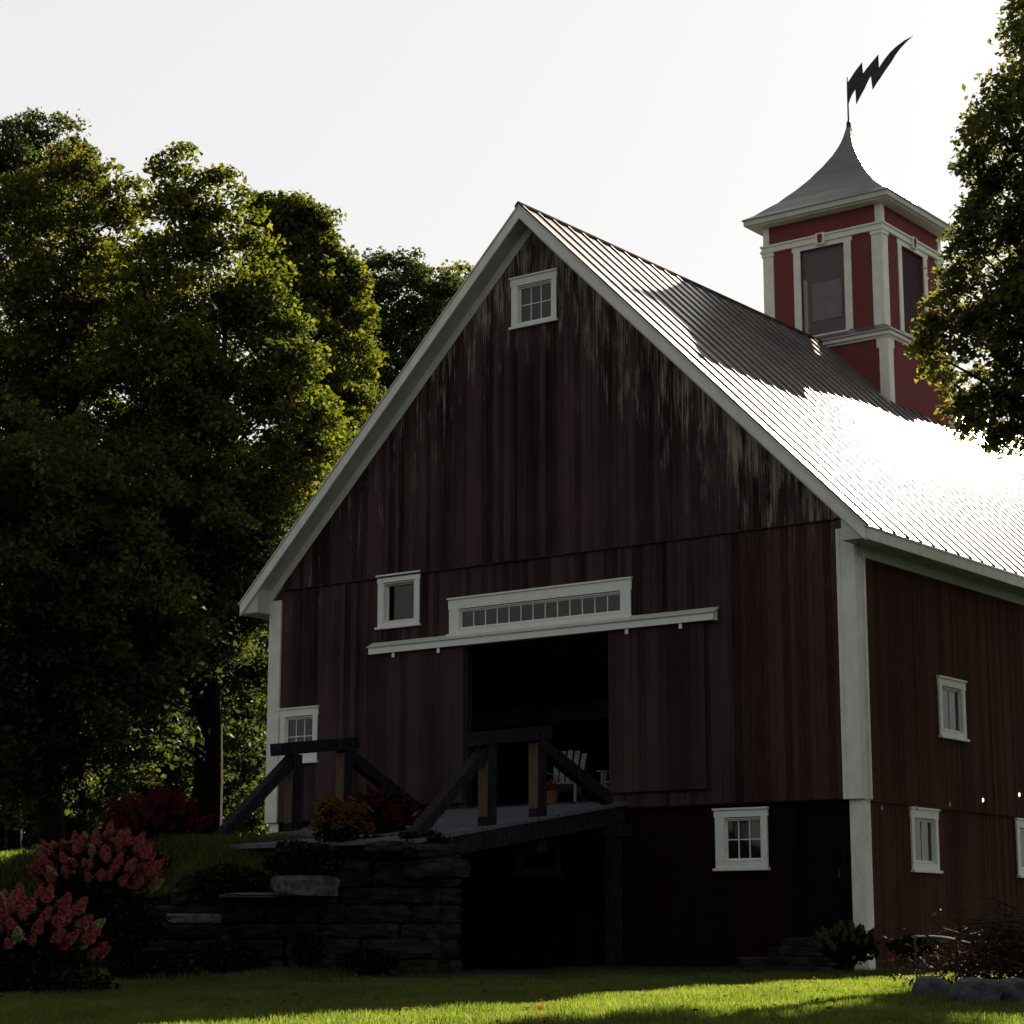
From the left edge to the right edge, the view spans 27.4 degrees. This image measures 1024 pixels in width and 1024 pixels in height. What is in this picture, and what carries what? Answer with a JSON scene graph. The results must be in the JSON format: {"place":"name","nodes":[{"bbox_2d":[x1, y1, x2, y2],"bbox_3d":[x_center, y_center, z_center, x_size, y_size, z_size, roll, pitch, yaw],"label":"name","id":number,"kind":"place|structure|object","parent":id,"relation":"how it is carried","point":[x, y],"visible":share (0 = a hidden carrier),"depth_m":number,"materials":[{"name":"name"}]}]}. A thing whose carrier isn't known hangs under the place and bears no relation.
{"place":"outdoors","nodes":[
{"label":"outdoors","id":0,"kind":"place"},
{"bbox_2d":[0,836,1023,1023],"bbox_3d":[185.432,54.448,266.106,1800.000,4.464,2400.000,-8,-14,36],"label":"ground","id":1,"kind":"structure","parent":0,"point":[184,882],"depth_m":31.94,"materials":[{"name":"green plant"}]},
{"bbox_2d":[0,883,105,980],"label":"hydrangea bush","id":2,"kind":"object","parent":1,"relation":"on","point":[27,934],"visible":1,"depth_m":24.98,"materials":[{"name":"pink plant"}]},
{"bbox_2d":[0,961,120,995],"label":"leafy shrub","id":3,"kind":"object","parent":1,"relation":"on","point":[57,978],"visible":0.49,"depth_m":24.55,"materials":[{"name":"green plant"}]},
{"bbox_2d":[0,106,122,851],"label":"maple tree","id":4,"kind":"object","parent":1,"relation":"on","point":[18,149],"visible":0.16,"depth_m":63.09,"materials":[{"name":"green plant"}]},
{"bbox_2d":[41,921,110,974],"bbox_3d":[-5.404,5.372,25.692,0.908,0.827,0.830,4,-12,-20],"label":"hydrangea bush","id":5,"kind":"object","parent":1,"relation":"on","point":[87,955],"visible":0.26,"depth_m":25.52,"materials":[{"name":"pink plant"}]},
{"bbox_2d":[0,135,171,842],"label":"maple tree","id":6,"kind":"object","parent":1,"relation":"on","point":[34,355],"visible":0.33,"depth_m":49.72,"materials":[{"name":"green plant"}]},
{"bbox_2d":[0,606,190,839],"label":"understorey tree","id":7,"kind":"object","parent":1,"relation":"on","point":[104,788],"visible":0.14,"depth_m":49.23,"materials":[{"name":"green plant"}]},
{"bbox_2d":[27,820,164,920],"bbox_3d":[-5.412,4.738,27.480,1.702,1.402,1.713,5,-12,-22],"label":"hydrangea bush","id":8,"kind":"object","parent":1,"relation":"on","point":[77,866],"visible":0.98,"depth_m":27.12,"materials":[{"name":"pink plant"}]},
{"bbox_2d":[0,393,237,844],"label":"maple tree","id":9,"kind":"object","parent":1,"relation":"on","point":[60,560],"visible":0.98,"depth_m":42.60,"materials":[{"name":"green plant"}]},
{"bbox_2d":[72,895,171,968],"bbox_3d":[-5.148,5.451,27.354,1.387,0.968,1.460,2,-12,-11],"label":"leafy shrub","id":10,"kind":"object","parent":1,"relation":"on","point":[117,933],"visible":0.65,"depth_m":27.10,"materials":[{"name":"green plant"}]},
{"bbox_2d":[0,694,269,851],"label":"wood","id":11,"kind":"object","parent":1,"relation":"on","point":[30,843],"depth_m":65.49,"materials":[{"name":"green plant"}]},
{"bbox_2d":[101,785,213,842],"bbox_3d":[-5.561,4.904,33.152,1.681,1.156,1.564,-8,-14,36],"label":"hydrangea bush","id":12,"kind":"object","parent":1,"relation":"on","point":[153,813],"visible":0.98,"depth_m":32.82,"materials":[{"name":"red plant"}]},
{"bbox_2d":[45,428,306,835],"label":"maple tree","id":13,"kind":"object","parent":1,"relation":"on","point":[224,590],"visible":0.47,"depth_m":45.87,"materials":[{"name":"green plant"}]},
{"bbox_2d":[99,622,267,823],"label":"understorey tree","id":14,"kind":"object","parent":1,"relation":"on","point":[180,779],"visible":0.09,"depth_m":52.66,"materials":[{"name":"green plant"}]},
{"bbox_2d":[0,830,401,983],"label":"bank grass","id":15,"kind":"structure","parent":1,"relation":"on","point":[277,971],"depth_m":31.62,"materials":[{"name":"green plant"}]},
{"bbox_2d":[55,141,362,812],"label":"maple tree","id":16,"kind":"object","parent":1,"relation":"on","point":[179,355],"visible":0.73,"depth_m":48.16,"materials":[{"name":"green plant"}]},
{"bbox_2d":[174,620,269,835],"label":"understorey tree","id":17,"kind":"object","parent":1,"relation":"on","point":[241,745],"visible":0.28,"depth_m":53.08,"materials":[{"name":"green plant"}]},
{"bbox_2d":[189,935,271,974],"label":"leafy shrub","id":18,"kind":"object","parent":1,"relation":"on","point":[225,953],"visible":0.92,"depth_m":28.52,"materials":[{"name":"green plant"}]},
{"bbox_2d":[86,839,471,974],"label":"stone wall","id":19,"kind":"structure","parent":1,"relation":"on","point":[374,902],"depth_m":30.01,"materials":[{"name":"stone"}]},
{"bbox_2d":[125,849,171,868],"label":"leafy shrub","id":20,"kind":"object","parent":19,"relation":"on","point":[166,857],"visible":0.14,"depth_m":29.58,"materials":[{"name":"green plant"}]},
{"bbox_2d":[187,863,270,906],"bbox_3d":[-4.041,5.367,30.285,1.270,0.639,1.163,1,-11,-4],"label":"leafy shrub","id":21,"kind":"object","parent":19,"relation":"on","point":[224,878],"visible":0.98,"depth_m":30.00,"materials":[{"name":"green plant"}]},
{"bbox_2d":[261,839,349,875],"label":"leafy shrub","id":22,"kind":"object","parent":19,"relation":"on","point":[296,857],"visible":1,"depth_m":29.73,"materials":[{"name":"green plant"}]},
{"bbox_2d":[307,792,375,851],"bbox_3d":[-2.526,4.591,30.763,1.036,0.996,0.834,-8,-14,36],"label":"coneflower clump","id":23,"kind":"object","parent":19,"relation":"on","point":[338,820],"visible":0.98,"depth_m":30.62,"materials":[{"name":"orange plant"}]},
{"bbox_2d":[347,783,424,833],"bbox_3d":[-2.041,4.684,31.898,1.093,1.131,1.316,6,-13,-26],"label":"hydrangea bush","id":24,"kind":"object","parent":19,"relation":"on","point":[389,816],"visible":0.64,"depth_m":31.63,"materials":[{"name":"red plant"}]},
{"bbox_2d":[397,829,448,843],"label":"leafy shrub","id":25,"kind":"object","parent":19,"relation":"on","point":[430,833],"visible":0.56,"depth_m":29.89,"materials":[{"name":"green plant"}]},
{"bbox_2d":[210,189,394,484],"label":"maple tree","id":26,"kind":"object","parent":1,"relation":"on","point":[326,290],"visible":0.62,"depth_m":59.59,"materials":[{"name":"green plant"}]},
{"bbox_2d":[291,924,325,971],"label":"leafy shrub","id":27,"kind":"object","parent":1,"relation":"on","point":[308,953],"visible":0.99,"depth_m":29.27,"materials":[{"name":"green plant"}]},
{"bbox_2d":[344,946,401,977],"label":"leafy shrub","id":28,"kind":"object","parent":1,"relation":"on","point":[377,961],"visible":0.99,"depth_m":28.91,"materials":[{"name":"green plant"}]},
{"bbox_2d":[357,833,403,857],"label":"leafy shrub","id":29,"kind":"object","parent":1,"relation":"on","point":[362,847],"visible":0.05,"depth_m":30.74,"materials":[{"name":"green plant"}]},
{"bbox_2d":[308,245,462,500],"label":"maple tree","id":30,"kind":"object","parent":1,"relation":"on","point":[399,323],"visible":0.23,"depth_m":65.70,"materials":[{"name":"green plant"}]},
{"bbox_2d":[212,725,633,967],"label":"entrance ramp","id":31,"kind":"structure","parent":1,"relation":"on","point":[487,826],"depth_m":32.87,"materials":[{"name":"grey wood"}]},
{"bbox_2d":[400,259,473,356],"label":"maple tree","id":32,"kind":"object","parent":1,"relation":"on","point":[458,268],"depth_m":72.77,"materials":[{"name":"green plant"}]},
{"bbox_2d":[0,965,1003,1023],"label":"fallen leaves","id":33,"kind":"object","parent":1,"relation":"on","point":[124,1005],"visible":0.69,"depth_m":22.42,"materials":[{"name":"brown plant"}]},
{"bbox_2d":[238,120,1023,969],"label":"barn","id":34,"kind":"structure","parent":1,"relation":"on","point":[726,592],"depth_m":35.56,"materials":[{"name":"brown wood"}]},
{"bbox_2d":[276,705,319,764],"bbox_3d":[-3.905,4.104,38.590,0.994,1.038,0.150,-8,-14,36],"label":"window","id":35,"kind":"structure","parent":34,"relation":"in","point":[284,737],"depth_m":38.60,"materials":[{"name":"white paint"}]},
{"bbox_2d":[374,570,420,629],"bbox_3d":[-2.000,1.591,37.670,1.034,0.988,0.200,-8,-14,36],"label":"window","id":36,"kind":"structure","parent":34,"relation":"in","point":[383,589],"depth_m":37.71,"materials":[{"name":"white paint"}]},
{"bbox_2d":[372,646,464,804],"bbox_3d":[-1.653,3.776,36.848,2.056,2.700,0.048,-8,-14,36],"label":"sliding door","id":37,"kind":"structure","parent":34,"relation":"in","point":[418,728],"depth_m":36.81,"materials":[{"name":"brown wood"}]},
{"bbox_2d":[508,268,557,330],"bbox_3d":[0.398,-3.716,36.829,1.044,0.948,0.150,-8,-14,36],"label":"window","id":38,"kind":"structure","parent":34,"relation":"in","point":[516,292],"depth_m":36.87,"materials":[{"name":"white paint"}]},
{"bbox_2d":[512,843,561,875],"bbox_3d":[0.440,5.793,34.992,0.984,0.518,0.150,-8,-14,36],"label":"window","id":39,"kind":"structure","parent":34,"relation":"in","point":[520,870],"depth_m":34.91,"materials":[{"name":"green paint"}]},
{"bbox_2d":[446,576,632,636],"bbox_3d":[0.443,1.633,35.757,3.884,0.678,0.150,-8,-14,36],"label":"window","id":40,"kind":"structure","parent":34,"relation":"in","point":[623,585],"depth_m":35.68,"materials":[{"name":"white paint"}]},
{"bbox_2d":[547,777,563,802],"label":"potted flowers","id":41,"kind":"object","parent":34,"relation":"on","point":[552,796],"visible":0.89,"depth_m":35.03,"materials":[{"name":"orange ceramic"}]},
{"bbox_2d":[547,750,590,802],"bbox_3d":[0.895,4.491,35.513,0.760,0.992,0.949,-3,-12,17],"label":"adirondack chair","id":42,"kind":"object","parent":34,"relation":"on","point":[573,787],"visible":0.48,"depth_m":35.69,"materials":[{"name":"paint"}]},
{"bbox_2d":[597,770,608,789],"bbox_3d":[2.001,4.369,34.899,0.948,0.992,0.760,5,-12,-24],"label":"adirondack chair","id":43,"kind":"object","parent":34,"relation":"on","point":[604,782],"visible":0.12,"depth_m":34.97,"materials":[{"name":"paint"}]},
{"bbox_2d":[608,622,706,792],"bbox_3d":[2.332,3.166,33.916,1.846,2.650,0.049,-8,-14,36],"label":"sliding door","id":44,"kind":"structure","parent":34,"relation":"in","point":[657,690],"depth_m":33.88,"materials":[{"name":"brown wood"}]},
{"bbox_2d":[712,806,770,870],"bbox_3d":[3.582,5.092,32.725,1.004,0.968,0.150,-8,-14,36],"label":"window","id":45,"kind":"structure","parent":34,"relation":"in","point":[723,863],"depth_m":32.74,"materials":[{"name":"white paint"}]},
{"bbox_2d":[792,804,848,936],"bbox_3d":[4.698,5.452,31.851,0.900,2.000,0.150,-8,-14,36],"label":"basement door","id":46,"kind":"structure","parent":34,"relation":"in","point":[821,844],"depth_m":31.92,"materials":[{"name":"brown wood"}]},
{"bbox_2d":[847,36,912,119],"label":"weathervane","id":47,"kind":"object","parent":34,"relation":"on","point":[857,82],"visible":1,"depth_m":47.97,"materials":[{"name":"metal"}]},
{"bbox_2d":[908,806,942,873],"bbox_3d":[6.481,5.168,33.088,0.150,1.008,1.004,-8,-14,36],"label":"window","id":48,"kind":"structure","parent":34,"relation":"in","point":[920,866],"depth_m":33.13,"materials":[{"name":"white paint"}]},
{"bbox_2d":[861,790,1019,809],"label":"string lights","id":49,"kind":"object","parent":34,"relation":"attached to","point":[948,800],"visible":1,"depth_m":29.88,"materials":[{"name":"metal"}]},
{"bbox_2d":[936,675,969,741],"bbox_3d":[7.174,3.220,34.353,0.150,1.008,1.044,-8,-14,36],"label":"window","id":50,"kind":"structure","parent":34,"relation":"in","point":[960,734],"depth_m":34.40,"materials":[{"name":"white paint"}]},
{"bbox_2d":[1014,818,1023,877],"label":"window","id":51,"kind":"structure","parent":34,"relation":"in","point":[1019,822],"depth_m":35.87,"materials":[{"name":"white paint"}]},
{"bbox_2d":[722,937,838,972],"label":"stone steps","id":52,"kind":"structure","parent":1,"relation":"on","point":[799,953],"depth_m":31.05,"materials":[{"name":"grey stone"}]},
{"bbox_2d":[811,919,882,972],"bbox_3d":[4.732,6.125,29.581,0.996,0.775,0.872,-4,-12,18],"label":"hydrangea bush","id":53,"kind":"object","parent":1,"relation":"on","point":[858,942],"visible":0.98,"depth_m":29.38,"materials":[{"name":"green plant"}]},
{"bbox_2d":[885,933,937,966],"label":"leafy shrub","id":54,"kind":"object","parent":1,"relation":"on","point":[898,947],"visible":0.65,"depth_m":28.72,"materials":[{"name":"green plant"}]},
{"bbox_2d":[913,938,917,977],"bbox_3d":[4.707,5.274,24.485,0.042,0.601,0.024,-8,-14,36],"label":"garden stake","id":55,"kind":"object","parent":1,"relation":"on","point":[914,939],"visible":0.4,"depth_m":24.50,"materials":[{"name":"metal"}]},
{"bbox_2d":[835,894,1023,987],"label":"shrub","id":56,"kind":"object","parent":1,"relation":"on","point":[1009,952],"visible":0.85,"depth_m":24.05,"materials":[{"name":"brown plant"}]},
{"bbox_2d":[911,935,970,943],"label":"bare branch","id":57,"kind":"object","parent":56,"relation":"in","point":[940,937],"visible":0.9,"depth_m":24.05,"materials":[{"name":"grey wood"}]},
{"bbox_2d":[911,976,951,1000],"bbox_3d":[4.130,4.725,20.780,0.423,0.271,0.408,1,-11,-3],"label":"boulder","id":58,"kind":"object","parent":1,"relation":"on","point":[929,984],"visible":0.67,"depth_m":20.62,"materials":[{"name":"stone"}]},
{"bbox_2d":[902,0,1023,459],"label":"maple tree","id":59,"kind":"object","parent":1,"relation":"on","point":[977,322],"visible":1,"depth_m":31.65,"materials":[{"name":"green plant"}]},
{"bbox_2d":[949,977,1001,1005],"bbox_3d":[4.394,4.566,19.963,0.496,0.296,0.414,-1,-11,6],"label":"boulder","id":60,"kind":"object","parent":1,"relation":"on","point":[967,988],"visible":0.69,"depth_m":19.80,"materials":[{"name":"stone"}]},
{"bbox_2d":[998,978,1023,1002],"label":"boulder","id":61,"kind":"object","parent":1,"relation":"on","point":[1012,988],"visible":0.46,"depth_m":19.91,"materials":[{"name":"stone"}]},
{"bbox_2d":[0,0,1023,832],"label":"sky","id":62,"kind":"structure","parent":0,"point":[650,129],"materials":[{"name":"white"}]},
{"bbox_2d":[914,957,930,971],"bbox_3d":[5.828,6.433,29.845,0.246,0.274,0.230,-1,-11,6],"label":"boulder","id":63,"kind":"object","parent":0,"point":[920,966],"visible":0.12,"depth_m":29.74,"materials":[{"name":"stone"}]}
]}

